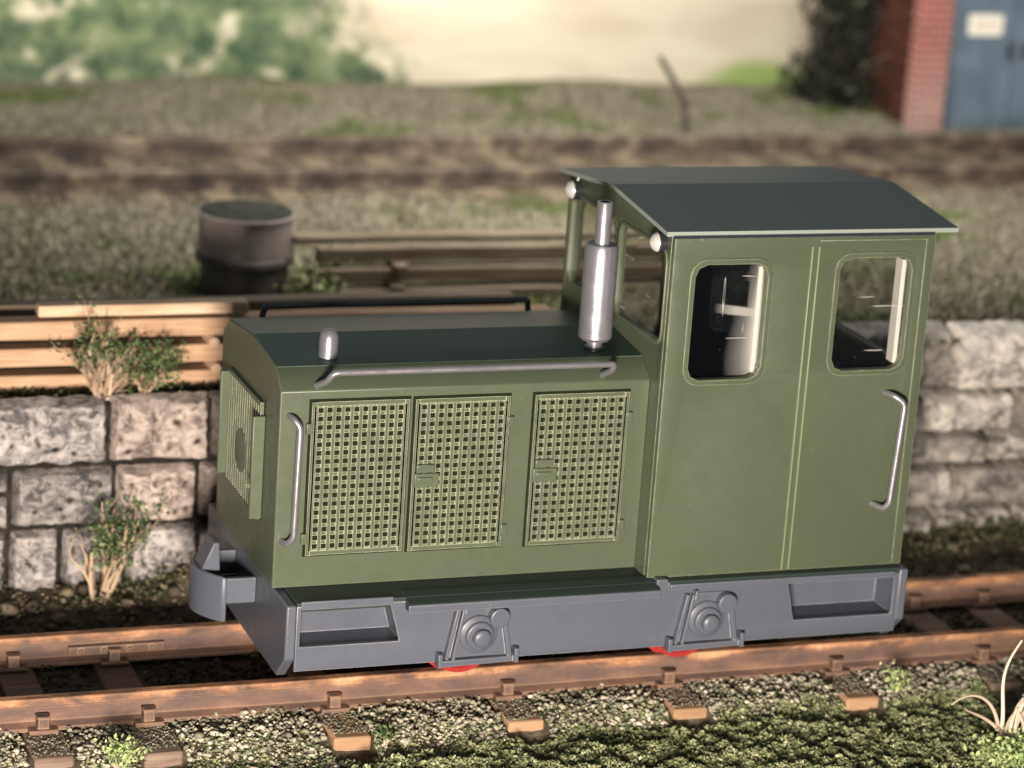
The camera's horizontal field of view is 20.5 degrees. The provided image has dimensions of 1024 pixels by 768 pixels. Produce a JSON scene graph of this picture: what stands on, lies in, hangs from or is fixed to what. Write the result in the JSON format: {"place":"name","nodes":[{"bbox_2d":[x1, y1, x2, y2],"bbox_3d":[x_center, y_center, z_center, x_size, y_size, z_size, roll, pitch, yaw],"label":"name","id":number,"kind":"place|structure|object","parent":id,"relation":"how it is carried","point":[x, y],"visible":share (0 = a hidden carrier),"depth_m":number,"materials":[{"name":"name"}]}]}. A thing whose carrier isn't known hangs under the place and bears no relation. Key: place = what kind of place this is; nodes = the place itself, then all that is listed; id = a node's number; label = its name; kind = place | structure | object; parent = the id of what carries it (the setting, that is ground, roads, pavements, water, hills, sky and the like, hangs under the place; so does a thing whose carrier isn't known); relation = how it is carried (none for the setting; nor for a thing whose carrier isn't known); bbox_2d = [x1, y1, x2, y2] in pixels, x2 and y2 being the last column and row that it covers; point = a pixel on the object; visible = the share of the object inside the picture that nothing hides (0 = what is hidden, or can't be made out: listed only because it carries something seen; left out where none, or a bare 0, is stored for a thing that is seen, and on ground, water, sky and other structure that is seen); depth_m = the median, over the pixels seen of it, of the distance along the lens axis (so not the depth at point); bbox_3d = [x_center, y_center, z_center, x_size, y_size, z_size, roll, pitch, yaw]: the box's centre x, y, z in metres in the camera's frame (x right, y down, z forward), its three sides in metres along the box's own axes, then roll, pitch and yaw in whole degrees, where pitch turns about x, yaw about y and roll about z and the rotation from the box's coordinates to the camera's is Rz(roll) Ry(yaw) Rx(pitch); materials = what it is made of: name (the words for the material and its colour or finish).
{"place":"outdoors","nodes":[
{"label":"outdoors","id":0,"kind":"place"},
{"bbox_2d":[0,0,876,84],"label":"sky backdrop","id":1,"kind":"structure","parent":0,"point":[438,42],"depth_m":29.98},
{"bbox_2d":[0,522,1023,767],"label":"ground","id":2,"kind":"structure","parent":0,"point":[544,734],"depth_m":17.62,"materials":[{"name":"soil"}]},
{"bbox_2d":[0,390,219,590],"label":"stone wall","id":3,"kind":"structure","parent":2,"relation":"on","point":[64,458],"depth_m":18.30,"materials":[{"name":"grey stone"}]},
{"bbox_2d":[45,288,145,399],"bbox_3d":[-2.700,-0.220,18.235,0.567,0.745,0.816,13,18,29],"label":"dry shrub","id":4,"kind":"object","parent":3,"relation":"on","point":[97,389],"visible":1,"depth_m":18.20,"materials":[{"name":"green plant"}]},
{"bbox_2d":[103,329,189,397],"bbox_3d":[-2.363,-0.120,18.319,0.602,0.546,0.524,-2,17,-20],"label":"dry shrub","id":5,"kind":"object","parent":3,"relation":"on","point":[157,362],"visible":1,"depth_m":18.33,"materials":[{"name":"green plant"}]},
{"bbox_2d":[69,485,178,602],"bbox_3d":[-2.555,1.019,18.224,0.700,0.858,0.727,15,19,34],"label":"shrub","id":6,"kind":"object","parent":2,"relation":"on","point":[119,564],"visible":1,"depth_m":18.16,"materials":[{"name":"green plant"}]},
{"bbox_2d":[0,571,1023,767],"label":"railway track","id":7,"kind":"structure","parent":2,"relation":"on","point":[28,706],"depth_m":17.36,"materials":[{"name":"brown wood"}]},
{"bbox_2d":[188,166,958,674],"bbox_3d":[0.327,0.192,17.512,4.670,2.920,2.099,-2,17,-20],"label":"locomotive","id":8,"kind":"object","parent":7,"relation":"on","point":[718,454],"visible":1,"depth_m":16.87,"materials":[{"name":"green paint"}]},
{"bbox_2d":[300,396,410,556],"bbox_3d":[-0.907,0.541,16.395,0.629,0.956,0.030,-2,17,-20],"label":"mesh door","id":9,"kind":"structure","parent":8,"relation":"in","point":[357,448],"depth_m":16.39,"materials":[{"name":"green paint"}]},
{"bbox_2d":[404,393,513,551],"bbox_3d":[-0.302,0.527,16.606,0.624,0.958,0.050,-2,17,-20],"label":"mesh door","id":10,"kind":"structure","parent":8,"relation":"in","point":[459,447],"depth_m":16.61,"materials":[{"name":"green paint"}]},
{"bbox_2d":[522,389,632,546],"bbox_3d":[0.401,0.507,16.863,0.640,0.966,0.050,-2,17,-20],"label":"mesh door","id":11,"kind":"structure","parent":8,"relation":"in","point":[577,444],"depth_m":16.86,"materials":[{"name":"green paint"}]},
{"bbox_2d":[0,660,1023,767],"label":"turf","id":12,"kind":"structure","parent":2,"relation":"on","point":[867,728],"depth_m":17.00,"materials":[{"name":"green plant"}]},
{"bbox_2d":[951,640,1023,767],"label":"tuft of dry grass","id":13,"kind":"object","parent":12,"relation":"on","point":[1008,748],"visible":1,"depth_m":16.92,"materials":[{"name":"beige plant"}]},
{"bbox_2d":[0,657,1023,767],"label":"ballast","id":14,"kind":"structure","parent":2,"relation":"on","point":[929,671],"depth_m":16.97,"materials":[{"name":"beige gravel"}]},
{"bbox_2d":[93,733,151,767],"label":"pale weed","id":15,"kind":"object","parent":14,"relation":"on","point":[119,755],"visible":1,"depth_m":15.94,"materials":[{"name":"green plant"}]},
{"bbox_2d":[372,723,400,745],"bbox_3d":[-0.739,2.050,16.578,0.172,0.154,0.170,-7,19,-35],"label":"plant","id":16,"kind":"object","parent":14,"relation":"on","point":[386,733],"visible":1,"depth_m":16.57,"materials":[{"name":"green plant"}]},
{"bbox_2d":[879,658,912,693],"bbox_3d":[2.429,1.857,17.814,0.228,0.250,0.216,-2,17,-20],"label":"sprouting weed","id":17,"kind":"object","parent":14,"relation":"on","point":[898,686],"visible":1,"depth_m":17.80,"materials":[{"name":"green plant"}]},
{"bbox_2d":[0,506,1023,729],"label":"ground cover","id":18,"kind":"object","parent":2,"relation":"on","point":[183,575],"visible":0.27,"depth_m":18.52,"materials":[{"name":"green plant"}]},
{"bbox_2d":[649,320,1023,533],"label":"layered stone wall","id":19,"kind":"structure","parent":2,"relation":"on","point":[967,457],"depth_m":20.63,"materials":[{"name":"grey stone"}]},
{"bbox_2d":[0,74,1023,396],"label":"terrain","id":20,"kind":"structure","parent":0,"point":[324,129],"depth_m":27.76,"materials":[{"name":"green plant"}]},
{"bbox_2d":[0,363,221,393],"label":"timber beam","id":21,"kind":"structure","parent":20,"relation":"on","point":[71,378],"depth_m":18.47,"materials":[{"name":"brown wood"}]},
{"bbox_2d":[0,337,222,367],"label":"timber beam","id":22,"kind":"structure","parent":21,"relation":"on","point":[33,354],"depth_m":18.41,"materials":[{"name":"brown wood"}]},
{"bbox_2d":[0,304,552,340],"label":"timber beam","id":23,"kind":"structure","parent":22,"relation":"on","point":[16,328],"depth_m":18.58,"materials":[{"name":"brown wood"}]},
{"bbox_2d":[35,298,248,317],"bbox_3d":[-2.426,-0.503,18.580,1.400,0.081,0.150,-2,17,-19],"label":"plank","id":24,"kind":"object","parent":23,"relation":"on","point":[43,309],"visible":1,"depth_m":18.53,"materials":[{"name":"beige wood"}]},
{"bbox_2d":[0,361,221,369],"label":"timber beam","id":25,"kind":"structure","parent":20,"relation":"on","point":[50,367],"depth_m":18.79,"materials":[{"name":"brown wood"}]},
{"bbox_2d":[0,335,222,342],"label":"timber beam","id":26,"kind":"structure","parent":25,"relation":"on","point":[120,338],"depth_m":18.89,"materials":[{"name":"brown wood"}]},
{"bbox_2d":[201,335,219,347],"bbox_3d":[-2.086,-0.373,18.971,0.071,0.071,0.740,-2,17,-20],"label":"spacer log","id":27,"kind":"object","parent":26,"relation":"on","point":[212,341],"visible":0.42,"depth_m":18.64,"materials":[{"name":"brown wood"}]},
{"bbox_2d":[203,361,220,373],"bbox_3d":[-2.079,-0.203,19.027,0.071,0.071,0.740,-2,17,-20],"label":"spacer log","id":28,"kind":"object","parent":25,"relation":"on","point":[214,367],"visible":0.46,"depth_m":18.70,"materials":[{"name":"brown wood"}]},
{"bbox_2d":[194,200,295,295],"bbox_3d":[-2.015,-0.954,21.297,0.756,0.732,0.756,-2,17,-20],"label":"round tank","id":29,"kind":"object","parent":20,"relation":"on","point":[244,247],"visible":0.9,"depth_m":21.02,"materials":[{"name":"metal"}]},
{"bbox_2d":[273,245,352,293],"bbox_3d":[-1.495,-0.785,21.127,0.569,0.499,0.550,-2,17,-20],"label":"leafy weed","id":30,"kind":"object","parent":20,"relation":"on","point":[304,284],"visible":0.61,"depth_m":21.06,"materials":[{"name":"green plant"}]},
{"bbox_2d":[0,337,960,398],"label":"verge","id":31,"kind":"structure","parent":20,"relation":"on","point":[169,388],"depth_m":18.47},
{"bbox_2d":[308,278,660,299],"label":"timber beam","id":32,"kind":"structure","parent":20,"relation":"on","point":[543,288],"depth_m":21.65,"materials":[{"name":"brown wood"}]},
{"bbox_2d":[383,282,403,291],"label":"spacer block","id":33,"kind":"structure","parent":32,"relation":"on","point":[396,287],"depth_m":21.26,"materials":[{"name":"brown wood"}]},
{"bbox_2d":[308,259,661,283],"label":"timber beam","id":34,"kind":"structure","parent":33,"relation":"on","point":[457,271],"depth_m":21.53,"materials":[{"name":"brown wood"}]},
{"bbox_2d":[385,262,407,271],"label":"spacer block","id":35,"kind":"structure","parent":34,"relation":"on","point":[399,266],"depth_m":21.22,"materials":[{"name":"brown wood"}]},
{"bbox_2d":[0,153,1023,209],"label":"track bed","id":36,"kind":"object","parent":20,"relation":"on","point":[589,160],"visible":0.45,"depth_m":25.95,"materials":[{"name":"gravel"}]},
{"bbox_2d":[0,134,1023,205],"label":"distant railway track","id":37,"kind":"structure","parent":36,"relation":"on","point":[449,173],"depth_m":26.22,"materials":[{"name":"brown metal"}]},
{"bbox_2d":[658,55,688,134],"bbox_3d":[1.614,-2.833,28.345,0.420,0.940,0.070,-3,17,-22],"label":"bent post","id":38,"kind":"object","parent":20,"relation":"on","point":[673,80],"visible":0.84,"depth_m":28.33,"materials":[{"name":"brown"}]},
{"bbox_2d":[771,0,889,113],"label":"dark bush","id":39,"kind":"object","parent":20,"relation":"on","point":[841,61],"visible":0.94,"depth_m":30.32,"materials":[{"name":"green plant"}]},
{"bbox_2d":[870,0,1023,133],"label":"brick building","id":40,"kind":"structure","parent":20,"relation":"on","point":[957,64],"depth_m":29.73,"materials":[{"name":"brick"}]},
{"bbox_2d":[941,0,1019,130],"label":"door","id":41,"kind":"structure","parent":40,"relation":"in","point":[979,70],"depth_m":29.78,"materials":[{"name":"blue wood"}]},
{"bbox_2d":[1005,0,1023,130],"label":"door","id":42,"kind":"structure","parent":40,"relation":"in","point":[1015,107],"depth_m":29.98,"materials":[{"name":"blue metal"}]},
{"bbox_2d":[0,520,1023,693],"bbox_3d":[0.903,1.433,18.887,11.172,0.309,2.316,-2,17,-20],"label":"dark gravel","id":43,"kind":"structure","parent":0,"point":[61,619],"depth_m":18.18,"materials":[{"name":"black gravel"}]},
{"bbox_3d":[-4.125,-0.304,18.231,0.071,0.071,0.740,-2,17,-20],"label":"spacer log","id":44,"kind":"object","parent":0,"visible":0},
{"bbox_2d":[0,290,514,315],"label":"timber beam","id":45,"kind":"structure","parent":44,"relation":"on","point":[27,307],"depth_m":19.34,"materials":[{"name":"brown wood"}]},
{"bbox_3d":[1.230,-0.983,22.135,0.090,0.046,0.360,-2,17,-20],"label":"spacer block","id":46,"kind":"object","parent":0,"visible":0},
{"bbox_2d":[315,241,662,262],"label":"timber beam","id":47,"kind":"structure","parent":46,"relation":"on","point":[450,252],"depth_m":21.48,"materials":[{"name":"brown wood"}]},
{"bbox_2d":[292,227,643,242],"bbox_3d":[0.012,-1.155,21.837,3.550,0.058,0.192,-2,17,-20],"label":"board","id":48,"kind":"object","parent":47,"relation":"on","point":[426,235],"visible":0.62,"depth_m":21.58,"materials":[{"name":"brown wood"}]}
]}

